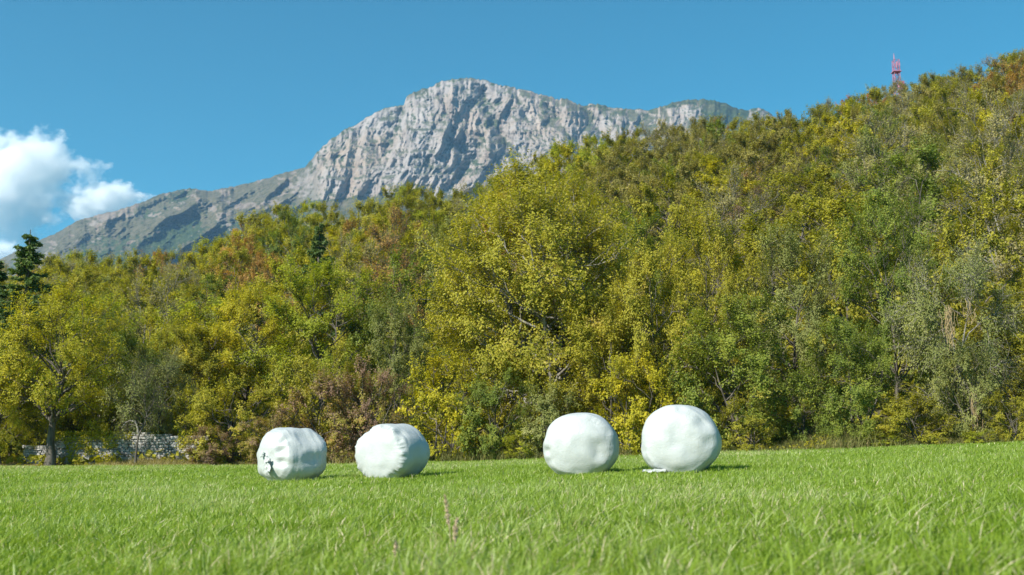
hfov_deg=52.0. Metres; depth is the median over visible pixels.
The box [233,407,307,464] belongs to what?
shrub
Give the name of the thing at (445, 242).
leafy tree
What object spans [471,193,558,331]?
leafy tree
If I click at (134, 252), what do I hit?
leafy tree
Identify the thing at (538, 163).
leafy tree
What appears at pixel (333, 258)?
spruce tree
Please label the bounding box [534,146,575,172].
leafy tree
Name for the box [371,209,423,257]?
leafy tree
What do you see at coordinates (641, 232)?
leafy tree
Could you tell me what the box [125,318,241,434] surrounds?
leafy tree
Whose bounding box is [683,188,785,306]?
tree
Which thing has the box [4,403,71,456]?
shrub
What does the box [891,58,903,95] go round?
lattice mast
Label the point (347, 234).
leafy tree
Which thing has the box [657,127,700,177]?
leafy tree
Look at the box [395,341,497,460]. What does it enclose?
shrub
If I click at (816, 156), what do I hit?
leafy tree
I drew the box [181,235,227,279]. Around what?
leafy tree
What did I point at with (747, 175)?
leafy tree
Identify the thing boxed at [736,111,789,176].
leafy tree
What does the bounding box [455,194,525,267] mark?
leafy tree
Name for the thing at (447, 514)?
grass stalk
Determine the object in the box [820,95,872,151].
leafy tree
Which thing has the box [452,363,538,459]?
shrub
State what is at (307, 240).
leafy tree
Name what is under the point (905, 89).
leafy tree
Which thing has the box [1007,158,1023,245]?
leafy tree
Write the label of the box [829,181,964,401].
leafy tree
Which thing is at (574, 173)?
leafy tree
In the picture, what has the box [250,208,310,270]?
leafy tree
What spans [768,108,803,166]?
leafy tree
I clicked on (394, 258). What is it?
leafy tree
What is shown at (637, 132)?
leafy tree
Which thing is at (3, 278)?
spruce tree
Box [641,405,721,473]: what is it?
silage bale
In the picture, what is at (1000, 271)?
leafy tree
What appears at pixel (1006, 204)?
leafy tree
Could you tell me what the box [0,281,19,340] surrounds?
leafy tree
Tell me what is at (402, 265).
leafy tree
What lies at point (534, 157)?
leafy tree
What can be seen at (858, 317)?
leafy tree
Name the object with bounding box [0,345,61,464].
leafy tree
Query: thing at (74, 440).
creepers
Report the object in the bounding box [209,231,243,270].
leafy tree
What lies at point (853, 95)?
leafy tree
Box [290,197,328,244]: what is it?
leafy tree
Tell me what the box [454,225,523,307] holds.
bare tree
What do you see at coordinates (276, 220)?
leafy tree
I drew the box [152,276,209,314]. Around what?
leafy tree
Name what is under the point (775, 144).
leafy tree
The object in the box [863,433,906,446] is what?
shrub
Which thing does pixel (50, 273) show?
leafy tree
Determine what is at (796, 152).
leafy tree
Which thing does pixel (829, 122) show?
leafy tree
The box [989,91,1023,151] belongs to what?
leafy tree
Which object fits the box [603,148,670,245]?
leafy tree
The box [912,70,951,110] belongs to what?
leafy tree
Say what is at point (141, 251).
leafy tree
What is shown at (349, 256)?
leafy tree
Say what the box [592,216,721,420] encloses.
leafy tree
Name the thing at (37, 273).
leafy tree
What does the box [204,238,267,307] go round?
leafy tree
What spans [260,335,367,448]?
shrub
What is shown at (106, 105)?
sky
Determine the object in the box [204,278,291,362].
leafy tree
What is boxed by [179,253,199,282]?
leafy tree
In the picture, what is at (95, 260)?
leafy tree
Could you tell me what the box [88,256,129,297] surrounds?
leafy tree
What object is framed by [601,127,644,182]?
leafy tree
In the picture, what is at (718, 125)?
leafy tree
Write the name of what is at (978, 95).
leafy tree
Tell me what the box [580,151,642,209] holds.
leafy tree
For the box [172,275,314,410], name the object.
leafy tree
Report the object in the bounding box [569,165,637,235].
leafy tree
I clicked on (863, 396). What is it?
leafy tree
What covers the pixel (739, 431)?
shrub
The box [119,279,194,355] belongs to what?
leafy tree
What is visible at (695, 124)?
leafy tree
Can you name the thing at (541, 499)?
meadow
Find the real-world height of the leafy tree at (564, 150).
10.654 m
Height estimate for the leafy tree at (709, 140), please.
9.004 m
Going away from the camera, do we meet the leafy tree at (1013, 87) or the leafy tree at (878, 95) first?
the leafy tree at (1013, 87)
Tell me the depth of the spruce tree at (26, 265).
55.17 m
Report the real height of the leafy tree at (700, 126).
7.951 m
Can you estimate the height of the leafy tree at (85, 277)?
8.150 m
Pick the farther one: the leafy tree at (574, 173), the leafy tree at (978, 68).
the leafy tree at (978, 68)
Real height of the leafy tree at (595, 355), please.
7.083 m
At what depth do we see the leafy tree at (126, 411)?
47.11 m
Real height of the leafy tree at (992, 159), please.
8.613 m
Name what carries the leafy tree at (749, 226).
on the hillside
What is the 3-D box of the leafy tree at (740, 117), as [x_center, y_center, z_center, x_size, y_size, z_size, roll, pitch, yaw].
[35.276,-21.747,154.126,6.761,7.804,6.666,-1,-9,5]
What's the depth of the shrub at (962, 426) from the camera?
36.40 m
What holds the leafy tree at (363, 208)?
on the hillside
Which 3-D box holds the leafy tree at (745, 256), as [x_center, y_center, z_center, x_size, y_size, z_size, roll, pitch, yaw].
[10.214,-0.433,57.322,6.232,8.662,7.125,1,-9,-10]
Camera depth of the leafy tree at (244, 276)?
93.26 m
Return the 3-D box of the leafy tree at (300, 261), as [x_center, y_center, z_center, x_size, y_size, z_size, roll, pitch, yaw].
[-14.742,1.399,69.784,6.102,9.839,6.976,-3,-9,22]
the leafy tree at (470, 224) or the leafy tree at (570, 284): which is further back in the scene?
the leafy tree at (470, 224)
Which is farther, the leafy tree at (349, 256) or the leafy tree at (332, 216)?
the leafy tree at (332, 216)
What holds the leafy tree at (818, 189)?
on the hillside
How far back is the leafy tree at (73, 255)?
145.71 m
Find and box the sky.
[0,0,1023,258]
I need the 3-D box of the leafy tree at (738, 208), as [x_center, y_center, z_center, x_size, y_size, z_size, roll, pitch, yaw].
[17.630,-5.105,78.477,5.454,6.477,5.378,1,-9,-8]
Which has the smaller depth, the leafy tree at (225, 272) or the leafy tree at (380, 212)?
the leafy tree at (380, 212)
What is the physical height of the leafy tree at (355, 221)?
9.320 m
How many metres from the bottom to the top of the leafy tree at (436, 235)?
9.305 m
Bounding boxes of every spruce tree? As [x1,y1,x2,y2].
[0,230,76,453]
[0,261,34,434]
[285,222,346,344]
[313,256,345,332]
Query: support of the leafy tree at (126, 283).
on the hillside
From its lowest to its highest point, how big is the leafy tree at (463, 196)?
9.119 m
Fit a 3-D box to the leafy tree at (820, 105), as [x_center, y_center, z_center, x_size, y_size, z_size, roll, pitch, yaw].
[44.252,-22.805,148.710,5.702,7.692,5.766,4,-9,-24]
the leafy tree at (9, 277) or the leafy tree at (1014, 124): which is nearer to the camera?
the leafy tree at (1014, 124)
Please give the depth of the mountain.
2777.93 m
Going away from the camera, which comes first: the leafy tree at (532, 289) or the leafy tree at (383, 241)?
the leafy tree at (532, 289)
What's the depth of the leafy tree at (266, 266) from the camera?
79.97 m
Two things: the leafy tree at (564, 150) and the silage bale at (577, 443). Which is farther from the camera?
the leafy tree at (564, 150)
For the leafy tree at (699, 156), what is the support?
on the hillside
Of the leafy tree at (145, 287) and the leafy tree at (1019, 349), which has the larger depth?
the leafy tree at (145, 287)
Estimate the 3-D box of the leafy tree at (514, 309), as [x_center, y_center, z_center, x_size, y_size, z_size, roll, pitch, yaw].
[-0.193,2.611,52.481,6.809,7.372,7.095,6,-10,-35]
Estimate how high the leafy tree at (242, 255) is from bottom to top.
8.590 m
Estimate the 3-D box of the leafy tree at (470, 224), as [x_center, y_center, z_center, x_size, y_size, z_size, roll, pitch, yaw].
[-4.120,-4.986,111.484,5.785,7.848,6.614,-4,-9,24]
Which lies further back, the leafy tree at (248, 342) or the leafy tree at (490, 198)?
the leafy tree at (490, 198)
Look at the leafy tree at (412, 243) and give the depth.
86.48 m
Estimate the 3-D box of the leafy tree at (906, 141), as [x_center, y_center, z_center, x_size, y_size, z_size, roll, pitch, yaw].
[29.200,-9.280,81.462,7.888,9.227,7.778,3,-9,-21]
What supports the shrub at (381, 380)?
on the hillside
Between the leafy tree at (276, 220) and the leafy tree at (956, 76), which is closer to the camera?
the leafy tree at (956, 76)
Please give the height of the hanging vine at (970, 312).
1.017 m
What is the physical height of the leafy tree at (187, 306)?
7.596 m
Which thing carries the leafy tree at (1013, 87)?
on the hillside
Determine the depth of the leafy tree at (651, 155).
113.56 m
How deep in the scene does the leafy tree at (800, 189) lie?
84.54 m
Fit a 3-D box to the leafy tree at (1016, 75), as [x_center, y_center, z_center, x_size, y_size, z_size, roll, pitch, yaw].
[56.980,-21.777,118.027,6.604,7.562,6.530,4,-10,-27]
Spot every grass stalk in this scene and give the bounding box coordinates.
[393,540,397,556]
[444,494,451,545]
[453,517,458,556]
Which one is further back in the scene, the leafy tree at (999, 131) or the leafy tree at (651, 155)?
the leafy tree at (651, 155)
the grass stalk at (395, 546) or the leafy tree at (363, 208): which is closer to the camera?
the grass stalk at (395, 546)
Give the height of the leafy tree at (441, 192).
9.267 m
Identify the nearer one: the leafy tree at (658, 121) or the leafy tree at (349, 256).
the leafy tree at (349, 256)
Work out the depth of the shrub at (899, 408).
35.82 m
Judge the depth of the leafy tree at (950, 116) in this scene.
89.91 m
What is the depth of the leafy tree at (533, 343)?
58.83 m
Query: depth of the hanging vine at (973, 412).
35.77 m
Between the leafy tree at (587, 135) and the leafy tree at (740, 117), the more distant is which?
the leafy tree at (587, 135)
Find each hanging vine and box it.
[938,305,959,349]
[960,299,977,326]
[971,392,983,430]
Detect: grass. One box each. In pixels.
[0,409,1022,465]
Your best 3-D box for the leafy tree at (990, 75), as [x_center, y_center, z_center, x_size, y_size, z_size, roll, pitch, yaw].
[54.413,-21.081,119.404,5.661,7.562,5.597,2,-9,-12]
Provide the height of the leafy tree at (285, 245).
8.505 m
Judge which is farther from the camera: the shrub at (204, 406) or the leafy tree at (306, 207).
the leafy tree at (306, 207)
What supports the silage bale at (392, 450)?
on the meadow
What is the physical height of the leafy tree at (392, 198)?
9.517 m
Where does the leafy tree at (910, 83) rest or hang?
on the hillside
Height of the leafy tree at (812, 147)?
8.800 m
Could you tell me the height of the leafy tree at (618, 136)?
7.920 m
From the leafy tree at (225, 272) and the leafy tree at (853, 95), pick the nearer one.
the leafy tree at (225, 272)
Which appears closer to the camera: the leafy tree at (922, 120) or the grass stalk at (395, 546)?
the grass stalk at (395, 546)
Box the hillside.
[1,111,1023,460]
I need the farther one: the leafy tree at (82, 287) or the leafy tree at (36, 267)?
the leafy tree at (36, 267)
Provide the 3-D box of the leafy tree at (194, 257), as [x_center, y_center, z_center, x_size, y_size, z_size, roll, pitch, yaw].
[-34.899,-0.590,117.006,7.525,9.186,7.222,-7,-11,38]
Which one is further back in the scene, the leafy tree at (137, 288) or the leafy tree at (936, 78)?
the leafy tree at (936, 78)
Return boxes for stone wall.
[22,432,210,465]
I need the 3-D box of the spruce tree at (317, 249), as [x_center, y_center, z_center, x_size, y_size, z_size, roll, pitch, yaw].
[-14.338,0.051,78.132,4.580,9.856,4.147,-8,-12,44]
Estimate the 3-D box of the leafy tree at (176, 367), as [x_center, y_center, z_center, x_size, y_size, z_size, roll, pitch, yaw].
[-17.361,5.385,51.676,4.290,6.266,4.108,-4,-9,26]
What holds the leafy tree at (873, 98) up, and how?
on the hillside
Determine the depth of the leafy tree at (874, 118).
91.33 m
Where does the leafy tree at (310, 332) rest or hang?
on the hillside
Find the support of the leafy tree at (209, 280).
on the hillside
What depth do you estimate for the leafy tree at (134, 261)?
125.49 m
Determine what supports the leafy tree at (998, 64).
on the hillside
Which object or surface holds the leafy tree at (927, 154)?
on the hillside
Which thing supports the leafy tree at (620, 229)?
on the hillside
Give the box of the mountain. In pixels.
[0,77,807,290]
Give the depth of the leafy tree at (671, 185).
71.94 m
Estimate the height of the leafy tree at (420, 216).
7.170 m
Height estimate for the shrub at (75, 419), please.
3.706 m
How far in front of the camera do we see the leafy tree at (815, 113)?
128.16 m
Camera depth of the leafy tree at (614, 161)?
106.32 m
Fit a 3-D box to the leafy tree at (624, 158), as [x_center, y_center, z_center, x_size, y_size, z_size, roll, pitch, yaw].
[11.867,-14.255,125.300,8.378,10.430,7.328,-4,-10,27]
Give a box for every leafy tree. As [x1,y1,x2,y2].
[0,276,150,465]
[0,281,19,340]
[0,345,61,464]
[1,293,95,402]
[2,266,14,283]
[2,271,54,335]
[14,258,48,292]
[27,299,173,436]
[32,266,87,313]
[34,254,59,279]
[35,252,69,294]
[48,250,112,333]
[51,258,113,295]
[52,265,127,333]
[53,248,85,285]
[53,259,125,321]
[56,247,92,289]
[56,285,142,355]
[61,290,151,409]
[80,292,141,372]
[82,248,113,279]
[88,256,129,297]
[94,254,144,303]
[96,355,171,462]
[99,270,155,328]
[107,250,157,307]
[110,310,202,412]
[112,275,160,335]
[113,262,203,382]
[114,246,147,294]
[116,251,205,336]
[116,340,198,441]
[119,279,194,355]
[124,249,178,289]
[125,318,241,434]
[127,270,162,311]
[128,275,214,365]
[130,250,172,291]
[132,290,251,401]
[148,247,188,282]
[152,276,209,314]
[167,317,263,427]
[172,243,228,309]
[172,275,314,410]
[173,270,248,350]
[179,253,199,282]
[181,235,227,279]
[185,241,261,335]
[188,238,235,296]
[200,234,254,288]
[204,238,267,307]
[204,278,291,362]
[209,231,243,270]
[214,232,267,298]
[225,223,265,275]
[228,208,280,280]
[228,221,257,269]
[235,249,278,315]
[235,250,407,409]
[242,236,335,366]
[249,252,307,335]
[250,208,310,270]
[253,200,281,252]
[254,201,296,255]
[257,206,312,295]
[265,215,322,274]
[271,219,311,280]
[284,243,403,378]
[286,212,348,250]
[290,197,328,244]
[300,201,314,227]
[303,200,341,243]
[303,224,367,302]
[307,200,347,248]
[323,226,356,285]
[325,228,376,292]
[329,216,369,286]
[334,204,388,263]
[339,197,377,247]
[345,244,452,398]
[348,213,434,299]
[354,287,437,437]
[356,199,437,315]
[356,208,395,260]
[359,196,415,286]
[361,196,393,242]
[363,240,432,332]
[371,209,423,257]
[373,181,427,234]
[381,180,430,249]
[382,183,423,226]
[397,143,664,434]
[400,205,456,289]
[402,224,478,307]
[406,209,450,243]
[408,183,444,235]
[408,211,478,326]
[410,187,452,222]
[412,204,515,342]
[424,187,471,233]
[424,219,471,270]
[426,258,535,373]
[427,193,471,229]
[439,187,475,237]
[452,274,570,383]
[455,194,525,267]
[455,212,482,255]
[459,182,483,228]
[464,196,542,291]
[469,172,500,210]
[471,178,501,224]
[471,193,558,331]
[473,174,521,245]
[511,195,579,276]
[513,150,544,189]
[519,217,603,353]
[521,152,585,218]
[524,154,579,189]
[525,152,556,172]
[527,176,611,277]
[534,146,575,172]
[539,225,656,379]
[539,287,673,439]
[540,138,593,203]
[540,138,597,181]
[547,166,597,259]
[556,198,662,291]
[567,172,645,269]
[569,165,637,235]
[570,133,621,186]
[573,134,607,180]
[577,134,609,171]
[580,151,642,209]
[581,205,687,325]
[582,143,638,213]
[585,126,647,202]
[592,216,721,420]
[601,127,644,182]
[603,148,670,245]
[607,129,643,165]
[609,136,664,184]
[611,125,653,173]
[616,159,713,253]
[621,163,707,278]
[625,120,678,191]
[628,139,690,206]
[639,154,696,217]
[640,117,691,159]
[643,186,770,401]
[647,204,770,345]
[649,141,713,232]
[650,123,690,152]
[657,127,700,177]
[658,283,820,450]
[672,146,728,208]
[675,154,754,221]
[677,113,731,182]
[678,114,719,166]
[683,127,727,186]
[685,160,767,237]
[686,114,726,155]
[688,116,744,174]
[689,113,729,152]
[700,115,729,152]
[707,126,785,206]
[716,206,860,345]
[719,216,863,401]
[720,118,777,180]
[720,135,768,183]
[721,180,780,250]
[722,158,785,231]
[724,113,769,153]
[731,116,766,158]
[732,164,832,263]
[734,158,821,233]
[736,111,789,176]
[757,113,804,155]
[760,114,812,182]
[765,109,801,156]
[765,178,863,280]
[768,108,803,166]
[774,142,844,200]
[776,117,836,193]
[786,181,930,362]
[786,309,913,447]
[788,128,846,175]
[788,143,856,216]
[799,102,834,160]
[803,104,863,162]
[804,102,837,137]
[807,140,896,225]
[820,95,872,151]
[820,105,876,173]
[821,93,872,133]
[821,98,889,190]
[828,113,921,250]
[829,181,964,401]
[832,95,863,121]
[835,133,968,275]
[843,84,895,147]
[845,104,914,199]
[853,84,903,141]
[853,94,887,123]
[866,89,930,151]
[869,84,901,109]
[872,223,1023,430]
[879,78,926,134]
[880,129,975,241]
[881,101,955,176]
[894,133,971,224]
[903,81,982,187]
[904,71,956,123]
[904,100,981,199]
[907,72,935,107]
[907,79,974,138]
[908,178,1023,333]
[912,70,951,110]
[920,72,946,98]
[935,66,983,113]
[935,68,968,91]
[936,82,1023,188]
[936,136,1023,268]
[937,63,989,128]
[938,98,1005,173]
[943,282,1023,413]
[944,65,1000,111]
[962,67,1023,152]
[970,71,1012,125]
[971,49,1023,110]
[973,62,983,80]
[984,57,1022,93]
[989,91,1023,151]
[991,64,1023,124]
[993,62,1023,117]
[993,114,1023,185]
[993,154,1023,297]
[997,48,1023,91]
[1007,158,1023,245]
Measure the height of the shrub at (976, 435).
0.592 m
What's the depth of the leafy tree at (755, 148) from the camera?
103.09 m
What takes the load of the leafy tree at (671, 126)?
on the hillside
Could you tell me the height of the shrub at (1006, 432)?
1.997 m
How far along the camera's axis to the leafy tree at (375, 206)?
163.76 m
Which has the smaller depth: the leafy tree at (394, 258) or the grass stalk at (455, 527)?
the grass stalk at (455, 527)
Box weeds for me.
[24,411,1021,465]
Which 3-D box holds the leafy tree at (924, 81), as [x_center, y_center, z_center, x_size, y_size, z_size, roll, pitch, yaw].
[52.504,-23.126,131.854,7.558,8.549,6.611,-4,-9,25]
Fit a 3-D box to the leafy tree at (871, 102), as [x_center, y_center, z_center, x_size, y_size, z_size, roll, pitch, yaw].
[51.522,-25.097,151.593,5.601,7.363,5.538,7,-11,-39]
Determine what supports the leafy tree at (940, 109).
on the hillside
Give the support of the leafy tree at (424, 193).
on the hillside
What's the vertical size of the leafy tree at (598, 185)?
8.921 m
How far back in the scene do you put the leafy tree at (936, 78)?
158.76 m
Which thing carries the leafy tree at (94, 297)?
on the hillside
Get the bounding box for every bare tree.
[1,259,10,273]
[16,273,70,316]
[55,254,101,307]
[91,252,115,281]
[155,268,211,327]
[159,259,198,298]
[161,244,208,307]
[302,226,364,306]
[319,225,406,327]
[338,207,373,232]
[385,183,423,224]
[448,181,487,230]
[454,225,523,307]
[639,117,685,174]
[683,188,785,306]
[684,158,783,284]
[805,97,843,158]
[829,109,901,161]
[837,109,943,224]
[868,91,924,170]
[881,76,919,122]
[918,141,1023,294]
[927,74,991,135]
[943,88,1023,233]
[948,65,986,97]
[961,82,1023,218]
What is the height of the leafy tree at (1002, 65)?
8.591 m
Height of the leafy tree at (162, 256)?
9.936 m
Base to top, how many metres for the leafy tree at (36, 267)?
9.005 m
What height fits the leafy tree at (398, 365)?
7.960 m
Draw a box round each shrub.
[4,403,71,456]
[44,395,118,449]
[80,376,135,449]
[132,428,181,449]
[163,383,219,449]
[173,369,294,464]
[181,423,239,464]
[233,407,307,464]
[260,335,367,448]
[273,363,378,463]
[320,350,418,459]
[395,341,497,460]
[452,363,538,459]
[498,431,543,458]
[512,377,586,458]
[587,343,686,455]
[713,392,779,450]
[769,372,841,443]
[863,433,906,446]
[876,388,965,445]
[931,331,1003,437]
[960,429,998,443]
[981,388,1023,441]
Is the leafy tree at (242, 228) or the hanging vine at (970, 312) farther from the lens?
the leafy tree at (242, 228)
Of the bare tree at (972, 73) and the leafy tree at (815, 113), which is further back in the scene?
the bare tree at (972, 73)
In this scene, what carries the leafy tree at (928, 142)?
on the hillside
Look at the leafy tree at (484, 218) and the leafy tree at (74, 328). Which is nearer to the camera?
the leafy tree at (74, 328)
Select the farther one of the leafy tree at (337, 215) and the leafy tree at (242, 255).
the leafy tree at (337, 215)
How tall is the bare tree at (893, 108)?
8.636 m
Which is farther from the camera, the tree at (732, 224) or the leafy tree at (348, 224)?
the leafy tree at (348, 224)
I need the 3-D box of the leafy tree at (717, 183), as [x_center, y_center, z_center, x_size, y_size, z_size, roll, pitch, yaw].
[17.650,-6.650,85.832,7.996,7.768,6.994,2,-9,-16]
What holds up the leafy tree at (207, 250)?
on the hillside
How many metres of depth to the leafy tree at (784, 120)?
151.29 m
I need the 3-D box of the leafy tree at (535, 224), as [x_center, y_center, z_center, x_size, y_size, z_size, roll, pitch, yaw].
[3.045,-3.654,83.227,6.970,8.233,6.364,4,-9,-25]
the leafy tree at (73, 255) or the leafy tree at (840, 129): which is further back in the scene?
the leafy tree at (73, 255)
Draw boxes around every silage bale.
[257,427,326,480]
[355,424,429,477]
[543,413,618,474]
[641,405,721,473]
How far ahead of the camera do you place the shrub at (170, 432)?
49.96 m
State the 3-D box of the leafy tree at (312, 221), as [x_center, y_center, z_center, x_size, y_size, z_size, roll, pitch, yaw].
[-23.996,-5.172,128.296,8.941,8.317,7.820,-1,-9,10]
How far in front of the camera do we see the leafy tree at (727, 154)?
113.50 m
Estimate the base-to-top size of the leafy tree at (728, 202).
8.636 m
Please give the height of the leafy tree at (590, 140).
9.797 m
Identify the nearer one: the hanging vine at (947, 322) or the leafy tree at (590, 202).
the hanging vine at (947, 322)
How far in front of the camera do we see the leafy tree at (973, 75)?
131.33 m
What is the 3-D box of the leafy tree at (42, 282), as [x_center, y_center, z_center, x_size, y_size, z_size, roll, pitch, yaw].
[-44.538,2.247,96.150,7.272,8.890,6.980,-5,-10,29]
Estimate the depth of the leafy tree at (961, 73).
122.63 m
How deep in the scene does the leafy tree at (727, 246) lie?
47.65 m
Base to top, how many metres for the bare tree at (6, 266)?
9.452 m
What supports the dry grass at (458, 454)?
on the hillside
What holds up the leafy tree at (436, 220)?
on the hillside
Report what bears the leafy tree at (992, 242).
on the hillside
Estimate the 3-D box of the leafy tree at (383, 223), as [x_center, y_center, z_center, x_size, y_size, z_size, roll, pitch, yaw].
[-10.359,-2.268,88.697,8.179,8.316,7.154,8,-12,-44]
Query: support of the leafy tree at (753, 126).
on the hillside
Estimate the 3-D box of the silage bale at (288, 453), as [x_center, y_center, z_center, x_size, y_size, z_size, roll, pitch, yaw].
[-4.668,3.508,22.006,1.375,1.152,1.380,-8,-12,44]
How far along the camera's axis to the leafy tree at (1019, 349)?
39.86 m
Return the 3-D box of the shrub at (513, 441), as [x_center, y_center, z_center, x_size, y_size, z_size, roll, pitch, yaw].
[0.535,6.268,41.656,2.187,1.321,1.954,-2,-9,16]
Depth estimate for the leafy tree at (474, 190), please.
156.34 m
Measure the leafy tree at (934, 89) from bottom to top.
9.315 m
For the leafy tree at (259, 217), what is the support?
on the hillside
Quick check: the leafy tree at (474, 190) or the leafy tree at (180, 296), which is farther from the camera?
the leafy tree at (474, 190)
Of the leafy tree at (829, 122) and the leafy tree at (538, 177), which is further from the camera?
the leafy tree at (829, 122)
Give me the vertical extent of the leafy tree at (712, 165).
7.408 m
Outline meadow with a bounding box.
[0,452,1022,574]
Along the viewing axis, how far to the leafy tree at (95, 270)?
102.19 m
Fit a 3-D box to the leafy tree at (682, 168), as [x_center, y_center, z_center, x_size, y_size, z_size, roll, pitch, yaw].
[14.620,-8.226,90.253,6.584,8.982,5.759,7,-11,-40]
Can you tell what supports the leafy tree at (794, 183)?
on the hillside
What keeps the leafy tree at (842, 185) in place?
on the hillside
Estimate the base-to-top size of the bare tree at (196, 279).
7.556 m
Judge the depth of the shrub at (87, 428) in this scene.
50.95 m
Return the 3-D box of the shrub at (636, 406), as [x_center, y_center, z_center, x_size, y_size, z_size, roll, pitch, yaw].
[4.880,4.457,40.355,4.038,4.589,4.014,6,-11,-37]
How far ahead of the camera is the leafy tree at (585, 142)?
156.22 m
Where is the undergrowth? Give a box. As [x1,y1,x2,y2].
[0,109,1023,464]
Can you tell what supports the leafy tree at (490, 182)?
on the hillside
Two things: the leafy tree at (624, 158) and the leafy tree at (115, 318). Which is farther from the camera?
the leafy tree at (624, 158)
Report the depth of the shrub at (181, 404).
49.77 m
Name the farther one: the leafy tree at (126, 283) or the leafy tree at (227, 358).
the leafy tree at (126, 283)
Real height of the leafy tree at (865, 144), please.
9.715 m
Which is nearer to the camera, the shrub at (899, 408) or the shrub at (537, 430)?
the shrub at (899, 408)
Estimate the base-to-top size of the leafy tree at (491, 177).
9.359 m
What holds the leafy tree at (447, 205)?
on the hillside
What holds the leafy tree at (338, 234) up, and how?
on the hillside
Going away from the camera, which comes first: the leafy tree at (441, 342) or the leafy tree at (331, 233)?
the leafy tree at (441, 342)
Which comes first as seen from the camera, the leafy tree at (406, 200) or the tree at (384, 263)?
the tree at (384, 263)
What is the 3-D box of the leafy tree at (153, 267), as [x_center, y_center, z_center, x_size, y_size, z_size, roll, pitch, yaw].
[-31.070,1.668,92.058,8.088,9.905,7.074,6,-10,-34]
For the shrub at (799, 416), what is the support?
on the hillside
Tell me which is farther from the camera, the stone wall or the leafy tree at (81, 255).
the leafy tree at (81, 255)
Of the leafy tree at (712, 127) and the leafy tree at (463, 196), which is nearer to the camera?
the leafy tree at (463, 196)
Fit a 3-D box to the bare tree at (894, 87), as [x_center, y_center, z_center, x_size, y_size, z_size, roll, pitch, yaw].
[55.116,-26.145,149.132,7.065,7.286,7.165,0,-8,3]
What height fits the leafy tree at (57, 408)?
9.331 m
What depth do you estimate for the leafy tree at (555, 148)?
143.30 m
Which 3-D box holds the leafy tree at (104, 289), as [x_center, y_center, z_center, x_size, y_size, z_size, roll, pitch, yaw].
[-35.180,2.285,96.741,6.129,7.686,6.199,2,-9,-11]
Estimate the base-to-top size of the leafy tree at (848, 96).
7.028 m
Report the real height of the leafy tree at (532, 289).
13.342 m
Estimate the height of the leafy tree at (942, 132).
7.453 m
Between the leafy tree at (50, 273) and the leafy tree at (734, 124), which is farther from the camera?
the leafy tree at (734, 124)
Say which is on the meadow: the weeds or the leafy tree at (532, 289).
the weeds
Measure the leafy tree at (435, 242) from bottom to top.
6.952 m
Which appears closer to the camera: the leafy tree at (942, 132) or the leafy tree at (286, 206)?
the leafy tree at (942, 132)
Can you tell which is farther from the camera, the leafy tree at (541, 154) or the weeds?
the leafy tree at (541, 154)
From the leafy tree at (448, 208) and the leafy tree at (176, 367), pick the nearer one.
the leafy tree at (176, 367)
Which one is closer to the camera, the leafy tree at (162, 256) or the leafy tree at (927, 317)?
the leafy tree at (927, 317)
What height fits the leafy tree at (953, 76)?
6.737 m
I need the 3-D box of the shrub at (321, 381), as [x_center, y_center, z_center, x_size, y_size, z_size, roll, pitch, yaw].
[-7.866,5.593,45.461,4.931,4.652,4.961,2,-9,-10]
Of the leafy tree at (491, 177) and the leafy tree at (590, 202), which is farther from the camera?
the leafy tree at (491, 177)
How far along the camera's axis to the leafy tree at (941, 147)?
76.62 m
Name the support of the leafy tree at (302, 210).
on the hillside
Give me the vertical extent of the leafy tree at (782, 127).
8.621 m
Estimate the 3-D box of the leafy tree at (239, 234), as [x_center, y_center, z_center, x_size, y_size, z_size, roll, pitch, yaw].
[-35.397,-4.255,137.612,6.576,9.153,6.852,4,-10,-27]
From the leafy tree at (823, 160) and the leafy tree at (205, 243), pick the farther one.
the leafy tree at (205, 243)
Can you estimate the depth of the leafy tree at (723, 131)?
162.84 m
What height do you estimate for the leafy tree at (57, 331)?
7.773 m
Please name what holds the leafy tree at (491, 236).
on the hillside
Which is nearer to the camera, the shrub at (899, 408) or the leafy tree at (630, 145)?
the shrub at (899, 408)
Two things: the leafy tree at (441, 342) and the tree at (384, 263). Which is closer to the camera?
the leafy tree at (441, 342)
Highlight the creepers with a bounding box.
[47,429,202,464]
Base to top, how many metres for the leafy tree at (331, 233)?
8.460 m
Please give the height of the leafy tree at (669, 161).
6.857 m
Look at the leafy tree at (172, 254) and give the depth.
146.89 m
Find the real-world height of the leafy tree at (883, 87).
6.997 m
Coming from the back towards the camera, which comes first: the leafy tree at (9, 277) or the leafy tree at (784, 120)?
the leafy tree at (784, 120)
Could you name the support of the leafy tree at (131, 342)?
on the hillside
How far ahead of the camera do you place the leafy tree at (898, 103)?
118.69 m

